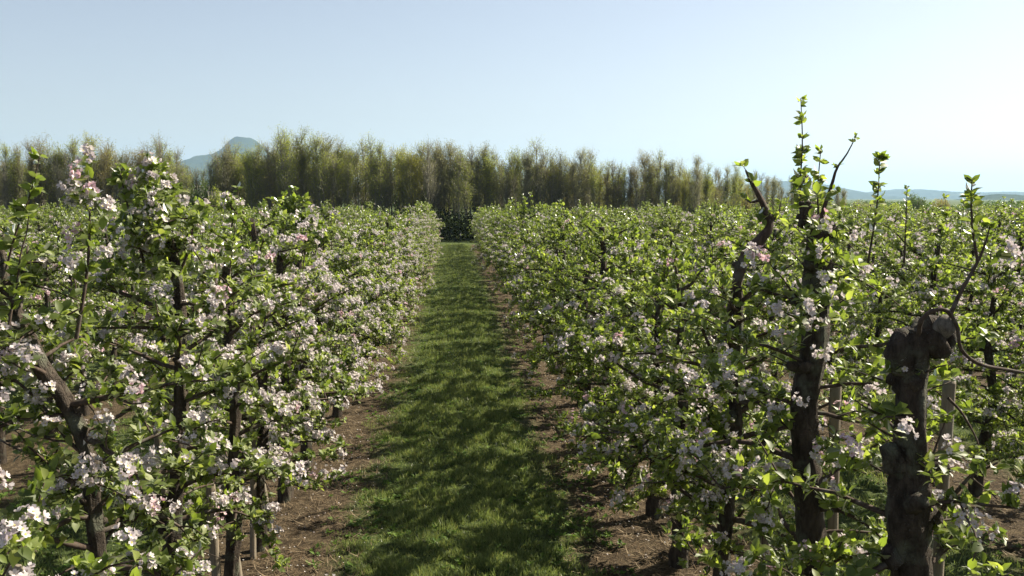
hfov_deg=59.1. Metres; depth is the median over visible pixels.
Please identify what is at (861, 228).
apple tree
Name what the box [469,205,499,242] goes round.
apple tree
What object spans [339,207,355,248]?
apple tree
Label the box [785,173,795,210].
wood tree
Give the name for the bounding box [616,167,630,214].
wood tree
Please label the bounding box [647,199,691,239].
apple tree
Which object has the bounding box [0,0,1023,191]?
sky
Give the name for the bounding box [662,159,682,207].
wood tree
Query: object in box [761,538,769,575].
stake
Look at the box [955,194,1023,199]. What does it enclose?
hill
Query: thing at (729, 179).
wood tree
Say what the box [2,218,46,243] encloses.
apple tree
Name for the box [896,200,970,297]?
apple tree
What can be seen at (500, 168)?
wood tree
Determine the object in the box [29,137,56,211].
wood tree
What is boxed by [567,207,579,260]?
apple tree
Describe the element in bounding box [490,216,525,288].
apple tree
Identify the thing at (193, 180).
wood tree
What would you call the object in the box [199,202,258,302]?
apple tree
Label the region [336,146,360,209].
wood tree
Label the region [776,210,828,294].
apple tree
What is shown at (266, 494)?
stake
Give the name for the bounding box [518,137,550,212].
wood tree
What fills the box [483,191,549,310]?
apple tree
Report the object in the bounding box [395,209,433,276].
apple tree
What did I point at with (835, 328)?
apple tree
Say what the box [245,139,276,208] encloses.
wood tree
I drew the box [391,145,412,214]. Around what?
wood tree
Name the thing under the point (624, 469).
apple tree
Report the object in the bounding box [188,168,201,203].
wood tree
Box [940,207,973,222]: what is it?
apple tree
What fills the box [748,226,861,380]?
apple tree
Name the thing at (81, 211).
apple tree
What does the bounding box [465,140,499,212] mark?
wood tree
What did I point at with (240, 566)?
stake
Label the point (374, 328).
apple tree
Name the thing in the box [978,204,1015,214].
apple tree
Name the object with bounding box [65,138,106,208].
wood tree
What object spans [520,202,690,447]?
apple tree
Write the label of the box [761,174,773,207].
wood tree
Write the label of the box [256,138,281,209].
wood tree
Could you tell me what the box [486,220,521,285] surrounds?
apple tree
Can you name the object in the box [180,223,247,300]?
apple tree
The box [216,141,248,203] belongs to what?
wood tree
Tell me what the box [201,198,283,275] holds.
apple tree
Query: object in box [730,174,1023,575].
apple tree
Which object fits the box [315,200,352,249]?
apple tree
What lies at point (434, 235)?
apple tree
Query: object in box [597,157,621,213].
wood tree
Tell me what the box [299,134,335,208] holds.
wood tree
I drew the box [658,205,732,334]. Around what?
apple tree
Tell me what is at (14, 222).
apple tree
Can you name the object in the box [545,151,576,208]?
wood tree
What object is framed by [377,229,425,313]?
apple tree
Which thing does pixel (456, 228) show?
undergrowth
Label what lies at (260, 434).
apple tree
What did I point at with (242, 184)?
wood tree
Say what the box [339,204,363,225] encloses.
apple tree
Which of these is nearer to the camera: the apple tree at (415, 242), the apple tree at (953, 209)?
the apple tree at (415, 242)
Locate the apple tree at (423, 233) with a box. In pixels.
[413,218,437,270]
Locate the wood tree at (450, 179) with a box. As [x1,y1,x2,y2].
[443,145,464,232]
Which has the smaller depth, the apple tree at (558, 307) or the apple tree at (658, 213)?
the apple tree at (558, 307)
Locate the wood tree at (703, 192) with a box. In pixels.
[695,170,711,208]
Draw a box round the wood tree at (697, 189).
[685,152,708,213]
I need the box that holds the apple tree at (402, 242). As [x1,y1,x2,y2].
[345,222,424,325]
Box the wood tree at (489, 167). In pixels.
[473,149,503,208]
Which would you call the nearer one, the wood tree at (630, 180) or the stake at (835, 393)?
the stake at (835, 393)
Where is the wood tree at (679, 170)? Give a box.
[673,158,691,211]
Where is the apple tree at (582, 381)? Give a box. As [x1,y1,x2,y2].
[541,215,717,474]
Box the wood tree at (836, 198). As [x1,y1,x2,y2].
[833,186,841,207]
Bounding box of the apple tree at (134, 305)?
[82,222,172,378]
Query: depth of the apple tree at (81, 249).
17.96 m
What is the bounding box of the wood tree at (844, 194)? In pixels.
[838,188,847,214]
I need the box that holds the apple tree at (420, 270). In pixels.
[385,220,428,290]
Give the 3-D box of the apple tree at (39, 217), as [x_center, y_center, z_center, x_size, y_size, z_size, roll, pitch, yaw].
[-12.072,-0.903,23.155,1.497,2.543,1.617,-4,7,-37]
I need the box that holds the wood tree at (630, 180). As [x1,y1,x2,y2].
[625,167,633,213]
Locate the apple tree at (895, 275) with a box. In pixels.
[857,207,943,328]
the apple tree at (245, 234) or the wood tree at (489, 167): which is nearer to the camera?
the apple tree at (245, 234)
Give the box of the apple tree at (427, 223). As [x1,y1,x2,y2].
[417,219,436,264]
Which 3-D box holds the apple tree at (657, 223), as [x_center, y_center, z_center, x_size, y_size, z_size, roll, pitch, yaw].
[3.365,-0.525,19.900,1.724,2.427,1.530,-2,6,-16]
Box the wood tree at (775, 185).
[769,173,781,208]
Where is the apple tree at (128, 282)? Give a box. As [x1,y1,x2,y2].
[42,217,170,387]
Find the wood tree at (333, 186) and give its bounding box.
[307,138,341,215]
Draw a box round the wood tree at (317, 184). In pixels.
[303,133,336,214]
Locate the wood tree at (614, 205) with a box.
[608,159,625,213]
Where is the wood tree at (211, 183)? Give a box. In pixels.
[200,156,221,198]
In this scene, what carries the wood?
on the ground at (16, 469)
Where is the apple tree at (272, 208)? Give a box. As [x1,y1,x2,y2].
[265,201,278,221]
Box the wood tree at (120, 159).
[109,148,129,212]
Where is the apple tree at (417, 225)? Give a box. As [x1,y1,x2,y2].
[379,212,433,281]
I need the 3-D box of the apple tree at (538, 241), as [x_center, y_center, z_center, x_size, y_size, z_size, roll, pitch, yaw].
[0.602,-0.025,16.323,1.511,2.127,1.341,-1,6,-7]
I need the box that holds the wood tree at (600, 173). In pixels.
[593,161,607,207]
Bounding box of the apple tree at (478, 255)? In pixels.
[470,217,488,256]
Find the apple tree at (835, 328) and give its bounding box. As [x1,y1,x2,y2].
[762,223,892,411]
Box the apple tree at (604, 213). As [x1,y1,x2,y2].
[587,205,618,239]
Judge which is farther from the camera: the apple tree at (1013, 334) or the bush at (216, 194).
the bush at (216, 194)
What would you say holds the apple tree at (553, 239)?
on the ground at (16, 469)
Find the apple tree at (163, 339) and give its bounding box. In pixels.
[96,230,203,356]
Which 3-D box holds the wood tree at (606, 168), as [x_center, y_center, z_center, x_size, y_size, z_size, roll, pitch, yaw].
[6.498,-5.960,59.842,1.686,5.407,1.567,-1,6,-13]
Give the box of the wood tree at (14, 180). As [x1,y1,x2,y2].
[7,145,27,204]
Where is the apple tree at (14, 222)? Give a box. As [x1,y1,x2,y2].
[2,214,34,239]
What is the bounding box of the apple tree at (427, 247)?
[413,220,438,264]
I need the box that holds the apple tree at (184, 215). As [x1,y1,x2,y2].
[176,205,219,247]
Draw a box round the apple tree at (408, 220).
[372,214,436,288]
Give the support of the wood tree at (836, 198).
on the ground at (16, 469)
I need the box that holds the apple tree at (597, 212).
[572,202,606,228]
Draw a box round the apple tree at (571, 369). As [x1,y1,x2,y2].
[508,219,649,424]
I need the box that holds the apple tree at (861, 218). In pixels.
[856,206,867,249]
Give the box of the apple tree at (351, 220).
[329,207,355,227]
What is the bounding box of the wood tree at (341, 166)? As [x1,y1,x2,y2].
[329,142,364,210]
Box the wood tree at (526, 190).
[512,149,538,219]
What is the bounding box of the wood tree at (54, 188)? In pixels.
[45,149,60,207]
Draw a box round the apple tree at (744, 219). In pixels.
[709,214,747,279]
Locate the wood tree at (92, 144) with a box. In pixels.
[79,130,116,210]
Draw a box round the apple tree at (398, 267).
[346,238,424,358]
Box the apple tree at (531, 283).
[503,244,575,341]
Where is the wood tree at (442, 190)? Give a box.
[429,138,452,231]
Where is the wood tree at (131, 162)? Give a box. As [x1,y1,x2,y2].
[125,151,143,202]
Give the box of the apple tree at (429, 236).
[407,213,435,263]
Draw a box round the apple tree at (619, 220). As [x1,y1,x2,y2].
[593,207,641,282]
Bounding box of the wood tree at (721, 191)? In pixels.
[713,171,728,206]
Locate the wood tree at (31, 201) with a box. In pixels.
[16,158,43,204]
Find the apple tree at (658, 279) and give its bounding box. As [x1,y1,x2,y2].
[538,240,757,518]
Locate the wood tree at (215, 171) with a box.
[208,149,227,190]
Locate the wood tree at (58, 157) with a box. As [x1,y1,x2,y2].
[42,142,70,211]
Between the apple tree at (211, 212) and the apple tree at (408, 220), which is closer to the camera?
the apple tree at (408, 220)
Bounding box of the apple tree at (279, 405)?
[101,214,350,575]
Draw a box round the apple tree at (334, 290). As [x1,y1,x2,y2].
[213,185,375,502]
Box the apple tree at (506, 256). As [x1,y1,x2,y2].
[491,217,549,324]
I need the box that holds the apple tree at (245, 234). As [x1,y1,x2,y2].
[208,208,288,302]
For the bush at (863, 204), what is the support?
on the ground at (16, 469)
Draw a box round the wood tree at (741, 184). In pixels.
[732,173,747,210]
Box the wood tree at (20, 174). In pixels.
[9,142,25,198]
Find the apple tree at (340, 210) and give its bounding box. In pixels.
[324,201,349,238]
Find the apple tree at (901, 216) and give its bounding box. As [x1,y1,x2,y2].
[881,206,929,263]
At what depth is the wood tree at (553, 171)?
57.28 m
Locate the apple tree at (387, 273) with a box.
[313,242,404,345]
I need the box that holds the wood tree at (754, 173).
[752,170,760,212]
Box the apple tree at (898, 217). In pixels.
[885,208,916,227]
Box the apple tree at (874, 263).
[837,224,905,339]
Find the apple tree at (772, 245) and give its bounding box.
[710,197,825,384]
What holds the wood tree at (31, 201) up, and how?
on the ground at (16, 469)
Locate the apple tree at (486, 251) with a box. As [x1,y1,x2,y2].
[477,220,500,266]
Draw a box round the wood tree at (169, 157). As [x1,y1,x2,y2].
[160,147,181,200]
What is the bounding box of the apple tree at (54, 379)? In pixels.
[0,143,230,575]
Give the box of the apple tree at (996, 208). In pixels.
[964,200,1018,253]
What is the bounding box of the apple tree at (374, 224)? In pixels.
[337,210,419,345]
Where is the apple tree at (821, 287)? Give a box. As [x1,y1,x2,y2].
[648,95,999,575]
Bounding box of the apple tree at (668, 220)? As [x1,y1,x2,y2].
[641,202,707,300]
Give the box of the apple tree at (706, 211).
[680,200,733,263]
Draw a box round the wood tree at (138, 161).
[127,147,145,206]
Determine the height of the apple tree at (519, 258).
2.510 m
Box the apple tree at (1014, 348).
[948,285,1023,477]
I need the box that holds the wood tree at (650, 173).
[638,155,661,208]
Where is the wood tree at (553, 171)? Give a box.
[530,140,560,206]
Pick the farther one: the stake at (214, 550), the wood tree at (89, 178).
the wood tree at (89, 178)
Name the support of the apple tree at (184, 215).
on the ground at (16, 469)
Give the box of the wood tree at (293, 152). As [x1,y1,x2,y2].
[285,137,312,209]
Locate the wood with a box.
[0,148,759,232]
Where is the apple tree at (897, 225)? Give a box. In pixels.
[883,216,929,280]
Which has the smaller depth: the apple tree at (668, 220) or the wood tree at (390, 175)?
the apple tree at (668, 220)
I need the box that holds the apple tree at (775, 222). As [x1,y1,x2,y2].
[754,200,800,285]
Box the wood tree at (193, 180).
[185,164,201,206]
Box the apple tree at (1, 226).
[0,218,41,430]
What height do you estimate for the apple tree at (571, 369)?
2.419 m
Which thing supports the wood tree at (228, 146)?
on the ground at (16, 469)
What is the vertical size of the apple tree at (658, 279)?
2.337 m
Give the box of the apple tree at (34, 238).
[5,226,61,313]
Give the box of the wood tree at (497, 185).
[483,144,507,207]
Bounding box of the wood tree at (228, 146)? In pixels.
[219,138,239,194]
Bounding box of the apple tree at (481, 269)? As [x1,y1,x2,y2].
[471,209,512,278]
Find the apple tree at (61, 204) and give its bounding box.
[42,198,82,236]
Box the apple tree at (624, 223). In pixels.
[612,211,649,265]
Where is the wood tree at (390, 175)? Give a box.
[383,145,402,213]
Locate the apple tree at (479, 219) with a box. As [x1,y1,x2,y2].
[460,203,493,252]
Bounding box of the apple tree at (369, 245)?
[310,218,418,366]
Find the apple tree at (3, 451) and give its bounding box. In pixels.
[0,241,80,463]
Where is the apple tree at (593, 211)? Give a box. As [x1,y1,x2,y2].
[572,208,610,264]
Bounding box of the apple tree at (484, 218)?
[471,204,500,252]
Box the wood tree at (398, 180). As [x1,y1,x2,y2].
[369,143,406,212]
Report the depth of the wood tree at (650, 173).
59.90 m
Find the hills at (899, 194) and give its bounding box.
[625,181,1023,198]
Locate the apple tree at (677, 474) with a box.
[568,158,881,575]
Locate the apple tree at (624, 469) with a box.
[555,227,834,568]
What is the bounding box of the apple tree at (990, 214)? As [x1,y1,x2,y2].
[948,211,1004,295]
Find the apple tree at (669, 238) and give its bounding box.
[658,226,702,298]
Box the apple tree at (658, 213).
[647,206,680,251]
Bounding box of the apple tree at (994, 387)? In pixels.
[904,215,1023,496]
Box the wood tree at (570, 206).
[563,156,575,211]
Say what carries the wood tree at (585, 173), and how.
on the ground at (16, 469)
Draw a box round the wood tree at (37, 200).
[18,135,49,211]
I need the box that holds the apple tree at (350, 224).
[340,212,362,231]
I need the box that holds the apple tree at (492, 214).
[477,196,521,263]
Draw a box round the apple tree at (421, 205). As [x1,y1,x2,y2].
[404,201,444,233]
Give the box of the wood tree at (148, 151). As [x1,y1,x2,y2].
[136,139,162,163]
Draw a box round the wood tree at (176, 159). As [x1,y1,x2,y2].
[169,145,191,206]
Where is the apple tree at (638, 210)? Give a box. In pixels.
[632,206,648,217]
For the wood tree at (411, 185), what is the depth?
56.64 m
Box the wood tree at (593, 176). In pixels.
[579,154,603,209]
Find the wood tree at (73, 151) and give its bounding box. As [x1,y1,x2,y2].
[57,134,85,212]
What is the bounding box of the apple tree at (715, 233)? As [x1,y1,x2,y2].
[695,207,782,325]
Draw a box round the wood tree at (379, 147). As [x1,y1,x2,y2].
[365,139,392,216]
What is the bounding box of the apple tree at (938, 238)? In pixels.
[841,193,1013,450]
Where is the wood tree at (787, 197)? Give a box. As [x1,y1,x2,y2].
[783,189,792,211]
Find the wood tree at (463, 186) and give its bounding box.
[448,146,477,239]
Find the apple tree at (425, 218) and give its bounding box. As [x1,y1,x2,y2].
[415,208,443,264]
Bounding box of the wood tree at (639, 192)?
[628,164,652,210]
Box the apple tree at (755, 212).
[731,196,785,270]
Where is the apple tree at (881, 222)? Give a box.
[851,207,888,269]
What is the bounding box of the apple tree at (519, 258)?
[497,208,591,373]
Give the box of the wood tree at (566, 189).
[556,153,571,209]
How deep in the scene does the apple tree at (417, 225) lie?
24.73 m
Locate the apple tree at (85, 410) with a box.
[32,230,136,415]
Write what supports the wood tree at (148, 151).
on the ground at (16, 469)
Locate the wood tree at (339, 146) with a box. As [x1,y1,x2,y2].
[329,137,345,207]
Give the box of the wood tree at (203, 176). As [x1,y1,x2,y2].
[197,165,206,191]
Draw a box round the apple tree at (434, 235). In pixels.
[415,213,440,254]
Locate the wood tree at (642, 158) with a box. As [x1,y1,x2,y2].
[633,147,665,209]
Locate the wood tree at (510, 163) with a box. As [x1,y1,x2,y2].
[499,147,522,207]
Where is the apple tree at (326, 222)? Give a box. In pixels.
[317,212,336,252]
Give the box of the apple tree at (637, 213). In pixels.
[635,202,660,219]
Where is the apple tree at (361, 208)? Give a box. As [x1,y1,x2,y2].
[345,204,367,231]
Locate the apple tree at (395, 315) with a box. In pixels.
[291,239,408,399]
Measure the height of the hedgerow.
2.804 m
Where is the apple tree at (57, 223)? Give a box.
[40,208,104,311]
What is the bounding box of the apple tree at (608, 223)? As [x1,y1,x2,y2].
[603,218,623,263]
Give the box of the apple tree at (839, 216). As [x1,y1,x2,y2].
[831,205,859,247]
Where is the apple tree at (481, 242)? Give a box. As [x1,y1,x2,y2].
[474,208,493,267]
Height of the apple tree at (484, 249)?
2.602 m
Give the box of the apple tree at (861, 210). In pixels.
[852,207,886,253]
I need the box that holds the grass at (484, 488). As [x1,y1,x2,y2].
[0,242,1023,575]
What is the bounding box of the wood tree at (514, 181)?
[497,159,520,207]
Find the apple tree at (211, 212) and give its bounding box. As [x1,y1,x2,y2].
[209,209,230,223]
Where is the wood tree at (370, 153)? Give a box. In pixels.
[355,132,396,215]
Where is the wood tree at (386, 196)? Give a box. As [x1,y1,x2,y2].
[378,148,395,211]
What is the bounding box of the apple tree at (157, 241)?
[12,150,316,575]
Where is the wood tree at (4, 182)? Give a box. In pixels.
[0,158,20,210]
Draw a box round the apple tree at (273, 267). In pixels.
[261,206,290,292]
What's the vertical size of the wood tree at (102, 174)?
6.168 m
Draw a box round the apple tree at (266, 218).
[223,199,291,277]
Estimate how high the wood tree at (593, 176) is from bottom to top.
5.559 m
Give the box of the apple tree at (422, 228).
[391,214,432,262]
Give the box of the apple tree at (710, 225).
[662,204,753,335]
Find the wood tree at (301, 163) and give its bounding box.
[286,121,319,210]
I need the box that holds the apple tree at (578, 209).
[562,200,602,252]
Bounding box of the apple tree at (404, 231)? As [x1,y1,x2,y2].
[393,225,436,310]
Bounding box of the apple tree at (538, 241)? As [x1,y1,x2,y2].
[503,231,572,341]
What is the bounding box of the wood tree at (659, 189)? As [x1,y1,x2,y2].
[650,148,675,208]
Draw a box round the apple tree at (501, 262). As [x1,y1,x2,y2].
[495,212,552,313]
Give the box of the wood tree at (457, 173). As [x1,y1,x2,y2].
[441,138,466,236]
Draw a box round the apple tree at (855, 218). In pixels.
[830,201,890,332]
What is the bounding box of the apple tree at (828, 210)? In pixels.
[798,200,857,248]
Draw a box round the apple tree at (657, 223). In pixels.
[635,209,696,314]
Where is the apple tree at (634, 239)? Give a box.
[620,224,650,279]
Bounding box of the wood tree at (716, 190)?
[708,164,721,205]
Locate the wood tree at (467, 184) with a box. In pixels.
[454,149,472,226]
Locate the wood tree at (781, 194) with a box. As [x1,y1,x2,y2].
[775,175,786,210]
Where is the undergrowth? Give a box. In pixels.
[3,202,993,241]
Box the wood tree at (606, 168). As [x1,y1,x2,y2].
[600,157,617,209]
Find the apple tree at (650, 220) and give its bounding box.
[622,203,674,281]
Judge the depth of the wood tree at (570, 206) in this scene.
59.51 m
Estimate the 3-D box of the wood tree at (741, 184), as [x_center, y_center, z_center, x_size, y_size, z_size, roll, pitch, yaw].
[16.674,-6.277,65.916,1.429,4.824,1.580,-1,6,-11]
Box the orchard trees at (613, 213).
[0,198,1023,241]
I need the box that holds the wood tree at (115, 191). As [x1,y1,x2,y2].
[105,146,124,208]
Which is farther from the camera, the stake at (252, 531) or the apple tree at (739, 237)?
the apple tree at (739, 237)
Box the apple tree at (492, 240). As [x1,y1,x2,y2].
[482,204,525,290]
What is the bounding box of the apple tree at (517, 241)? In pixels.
[505,223,574,332]
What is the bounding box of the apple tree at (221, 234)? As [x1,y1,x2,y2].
[206,224,241,302]
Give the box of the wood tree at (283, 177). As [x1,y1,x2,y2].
[264,124,305,200]
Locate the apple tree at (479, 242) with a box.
[477,209,501,258]
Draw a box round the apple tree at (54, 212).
[45,205,78,248]
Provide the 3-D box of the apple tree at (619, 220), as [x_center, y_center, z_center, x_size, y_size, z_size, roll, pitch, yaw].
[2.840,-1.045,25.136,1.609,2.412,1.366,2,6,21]
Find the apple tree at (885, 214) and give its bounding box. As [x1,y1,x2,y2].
[872,207,896,242]
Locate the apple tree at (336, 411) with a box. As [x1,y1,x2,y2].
[292,248,415,417]
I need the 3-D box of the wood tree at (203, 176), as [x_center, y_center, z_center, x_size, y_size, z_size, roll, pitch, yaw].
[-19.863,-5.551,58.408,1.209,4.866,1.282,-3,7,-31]
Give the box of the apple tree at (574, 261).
[509,215,654,404]
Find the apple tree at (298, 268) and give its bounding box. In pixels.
[230,215,377,468]
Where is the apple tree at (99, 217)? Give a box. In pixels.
[85,199,136,299]
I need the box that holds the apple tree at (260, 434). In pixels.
[148,182,383,551]
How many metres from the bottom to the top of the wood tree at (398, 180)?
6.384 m
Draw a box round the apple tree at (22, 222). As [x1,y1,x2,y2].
[9,219,45,236]
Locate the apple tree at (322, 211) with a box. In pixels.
[315,200,343,248]
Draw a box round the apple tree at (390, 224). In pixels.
[354,205,428,317]
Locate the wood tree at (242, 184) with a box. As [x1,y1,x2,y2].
[232,154,253,211]
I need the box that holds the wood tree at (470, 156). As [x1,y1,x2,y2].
[462,144,489,238]
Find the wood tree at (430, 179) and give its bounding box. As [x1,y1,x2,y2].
[418,133,444,209]
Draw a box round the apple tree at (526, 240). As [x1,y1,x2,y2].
[500,199,606,341]
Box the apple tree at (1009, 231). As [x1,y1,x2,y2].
[994,208,1023,327]
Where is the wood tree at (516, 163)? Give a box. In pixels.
[504,149,524,216]
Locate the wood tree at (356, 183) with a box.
[346,147,369,207]
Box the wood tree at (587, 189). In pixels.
[581,147,599,207]
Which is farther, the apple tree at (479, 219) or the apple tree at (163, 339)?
the apple tree at (479, 219)
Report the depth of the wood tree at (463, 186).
56.55 m
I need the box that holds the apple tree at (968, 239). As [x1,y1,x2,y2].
[937,228,983,313]
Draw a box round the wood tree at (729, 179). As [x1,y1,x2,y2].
[722,163,734,213]
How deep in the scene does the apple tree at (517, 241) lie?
17.39 m
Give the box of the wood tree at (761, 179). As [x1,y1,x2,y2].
[751,172,766,207]
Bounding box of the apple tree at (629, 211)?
[621,207,640,217]
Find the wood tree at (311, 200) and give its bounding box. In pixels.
[295,134,320,207]
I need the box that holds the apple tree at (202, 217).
[179,203,222,233]
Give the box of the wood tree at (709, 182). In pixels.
[700,160,719,207]
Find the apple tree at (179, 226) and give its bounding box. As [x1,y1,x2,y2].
[138,197,240,350]
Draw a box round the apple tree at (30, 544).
[0,467,155,575]
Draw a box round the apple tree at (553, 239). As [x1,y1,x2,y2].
[507,213,609,386]
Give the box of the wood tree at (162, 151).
[145,138,180,180]
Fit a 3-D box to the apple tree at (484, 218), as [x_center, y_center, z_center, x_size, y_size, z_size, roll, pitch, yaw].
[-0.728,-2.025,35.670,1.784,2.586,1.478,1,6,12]
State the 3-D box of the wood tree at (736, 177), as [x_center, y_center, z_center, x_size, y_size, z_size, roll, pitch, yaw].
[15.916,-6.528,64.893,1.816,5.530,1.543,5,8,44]
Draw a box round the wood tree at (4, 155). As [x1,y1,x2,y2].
[0,139,24,211]
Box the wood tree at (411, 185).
[395,146,424,211]
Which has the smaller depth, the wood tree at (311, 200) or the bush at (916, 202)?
the wood tree at (311, 200)
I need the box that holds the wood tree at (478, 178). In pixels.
[469,153,485,211]
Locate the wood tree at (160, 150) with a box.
[151,133,173,200]
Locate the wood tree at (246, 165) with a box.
[236,146,266,208]
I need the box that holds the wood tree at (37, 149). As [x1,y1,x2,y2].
[24,132,51,210]
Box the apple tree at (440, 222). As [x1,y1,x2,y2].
[408,211,443,243]
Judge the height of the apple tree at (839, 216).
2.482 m
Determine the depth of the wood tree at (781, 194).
72.14 m
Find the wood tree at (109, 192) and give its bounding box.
[91,137,118,203]
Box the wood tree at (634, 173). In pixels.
[624,159,645,209]
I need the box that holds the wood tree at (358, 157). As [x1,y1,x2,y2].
[349,134,370,208]
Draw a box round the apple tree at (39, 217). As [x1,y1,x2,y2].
[16,203,55,296]
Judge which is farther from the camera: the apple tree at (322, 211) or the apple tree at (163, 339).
the apple tree at (322, 211)
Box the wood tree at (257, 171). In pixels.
[239,142,273,209]
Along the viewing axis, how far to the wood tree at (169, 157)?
56.05 m
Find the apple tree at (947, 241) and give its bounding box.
[893,222,981,332]
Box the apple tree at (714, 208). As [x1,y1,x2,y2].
[695,198,726,223]
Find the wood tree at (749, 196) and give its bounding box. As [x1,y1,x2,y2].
[743,183,756,211]
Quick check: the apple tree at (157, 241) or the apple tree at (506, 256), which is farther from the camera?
the apple tree at (506, 256)
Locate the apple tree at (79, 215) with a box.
[68,210,86,251]
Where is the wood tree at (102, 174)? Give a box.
[91,142,118,205]
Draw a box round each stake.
[6,564,23,575]
[151,407,168,514]
[206,454,220,575]
[221,486,242,575]
[249,392,256,559]
[265,484,272,530]
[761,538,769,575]
[827,378,841,571]
[932,380,955,575]
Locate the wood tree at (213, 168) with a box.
[205,153,222,191]
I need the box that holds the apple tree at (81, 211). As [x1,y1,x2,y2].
[74,204,98,236]
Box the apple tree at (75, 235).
[63,210,149,311]
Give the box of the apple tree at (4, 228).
[0,205,49,355]
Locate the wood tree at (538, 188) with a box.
[530,152,549,209]
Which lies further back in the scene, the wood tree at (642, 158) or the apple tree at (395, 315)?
the wood tree at (642, 158)
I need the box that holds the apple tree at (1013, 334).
[997,269,1023,386]
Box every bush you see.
[187,177,213,213]
[207,184,223,214]
[851,199,878,211]
[880,203,902,212]
[905,193,927,212]
[931,197,951,213]
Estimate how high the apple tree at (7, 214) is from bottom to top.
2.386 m
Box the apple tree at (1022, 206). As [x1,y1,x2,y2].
[992,200,1023,253]
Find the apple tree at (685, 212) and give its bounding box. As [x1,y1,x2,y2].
[656,205,686,225]
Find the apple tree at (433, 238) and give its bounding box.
[428,220,440,248]
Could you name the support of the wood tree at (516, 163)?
on the ground at (16, 469)
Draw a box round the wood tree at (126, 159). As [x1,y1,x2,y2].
[113,148,135,202]
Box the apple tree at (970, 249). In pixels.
[917,229,1014,376]
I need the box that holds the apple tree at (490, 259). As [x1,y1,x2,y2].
[485,215,536,298]
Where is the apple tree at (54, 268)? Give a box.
[0,226,127,442]
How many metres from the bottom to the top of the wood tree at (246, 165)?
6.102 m
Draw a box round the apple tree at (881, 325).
[821,250,957,436]
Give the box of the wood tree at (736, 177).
[729,163,742,208]
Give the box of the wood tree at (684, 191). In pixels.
[675,168,693,211]
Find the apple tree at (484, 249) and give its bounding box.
[479,201,539,274]
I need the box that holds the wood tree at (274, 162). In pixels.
[256,142,292,207]
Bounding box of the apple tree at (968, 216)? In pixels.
[965,210,988,230]
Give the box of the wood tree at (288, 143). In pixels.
[273,126,296,193]
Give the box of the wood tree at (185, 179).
[175,161,193,208]
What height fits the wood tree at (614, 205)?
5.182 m
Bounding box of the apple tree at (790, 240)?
[780,206,850,295]
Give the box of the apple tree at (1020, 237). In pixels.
[963,207,1023,384]
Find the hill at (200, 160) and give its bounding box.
[179,137,271,184]
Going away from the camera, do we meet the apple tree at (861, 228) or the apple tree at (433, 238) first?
the apple tree at (861, 228)
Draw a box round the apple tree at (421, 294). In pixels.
[377,222,422,316]
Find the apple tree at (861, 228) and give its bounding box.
[851,215,885,278]
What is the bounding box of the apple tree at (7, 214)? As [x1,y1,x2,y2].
[2,209,13,221]
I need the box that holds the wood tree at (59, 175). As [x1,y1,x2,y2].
[42,146,80,210]
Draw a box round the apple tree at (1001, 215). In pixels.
[950,196,1016,304]
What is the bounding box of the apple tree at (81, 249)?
[49,207,119,298]
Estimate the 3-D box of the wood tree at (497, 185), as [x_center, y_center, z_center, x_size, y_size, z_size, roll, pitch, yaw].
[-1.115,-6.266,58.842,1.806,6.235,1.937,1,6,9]
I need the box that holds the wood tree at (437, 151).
[425,140,451,218]
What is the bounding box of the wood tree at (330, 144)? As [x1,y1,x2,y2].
[309,131,355,209]
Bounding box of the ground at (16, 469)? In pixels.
[0,199,1023,575]
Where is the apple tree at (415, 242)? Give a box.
[397,216,430,290]
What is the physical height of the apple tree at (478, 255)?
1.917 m
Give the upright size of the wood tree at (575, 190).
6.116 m
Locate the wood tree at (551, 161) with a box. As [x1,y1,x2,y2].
[544,148,558,209]
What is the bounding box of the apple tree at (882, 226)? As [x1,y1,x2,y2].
[865,219,920,291]
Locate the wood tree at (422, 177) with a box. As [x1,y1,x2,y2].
[414,146,430,203]
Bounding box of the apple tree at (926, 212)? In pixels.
[910,203,952,275]
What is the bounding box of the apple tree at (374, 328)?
[266,210,392,432]
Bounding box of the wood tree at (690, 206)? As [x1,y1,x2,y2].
[679,165,694,212]
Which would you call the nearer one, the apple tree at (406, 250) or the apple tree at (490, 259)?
the apple tree at (406, 250)
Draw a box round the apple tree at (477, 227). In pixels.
[473,206,495,251]
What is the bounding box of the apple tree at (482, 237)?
[474,211,496,260]
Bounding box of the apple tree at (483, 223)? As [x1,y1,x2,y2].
[478,217,499,269]
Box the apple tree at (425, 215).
[421,210,441,257]
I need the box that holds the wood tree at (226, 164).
[213,145,243,213]
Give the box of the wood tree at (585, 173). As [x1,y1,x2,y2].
[573,146,592,216]
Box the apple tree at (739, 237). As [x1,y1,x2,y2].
[718,225,799,367]
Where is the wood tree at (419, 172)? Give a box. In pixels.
[405,139,435,205]
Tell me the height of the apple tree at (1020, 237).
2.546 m
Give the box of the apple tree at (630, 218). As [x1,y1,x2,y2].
[610,208,658,280]
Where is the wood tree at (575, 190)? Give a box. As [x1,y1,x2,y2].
[563,144,590,214]
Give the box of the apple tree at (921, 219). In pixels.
[903,214,938,276]
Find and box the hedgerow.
[716,199,1023,212]
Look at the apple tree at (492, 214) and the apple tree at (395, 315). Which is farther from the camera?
the apple tree at (492, 214)
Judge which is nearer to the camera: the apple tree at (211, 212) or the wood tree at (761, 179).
the apple tree at (211, 212)
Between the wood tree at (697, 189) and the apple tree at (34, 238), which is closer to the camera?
the apple tree at (34, 238)
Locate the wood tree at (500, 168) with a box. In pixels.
[495,155,511,207]
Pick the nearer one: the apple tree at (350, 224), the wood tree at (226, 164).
the apple tree at (350, 224)

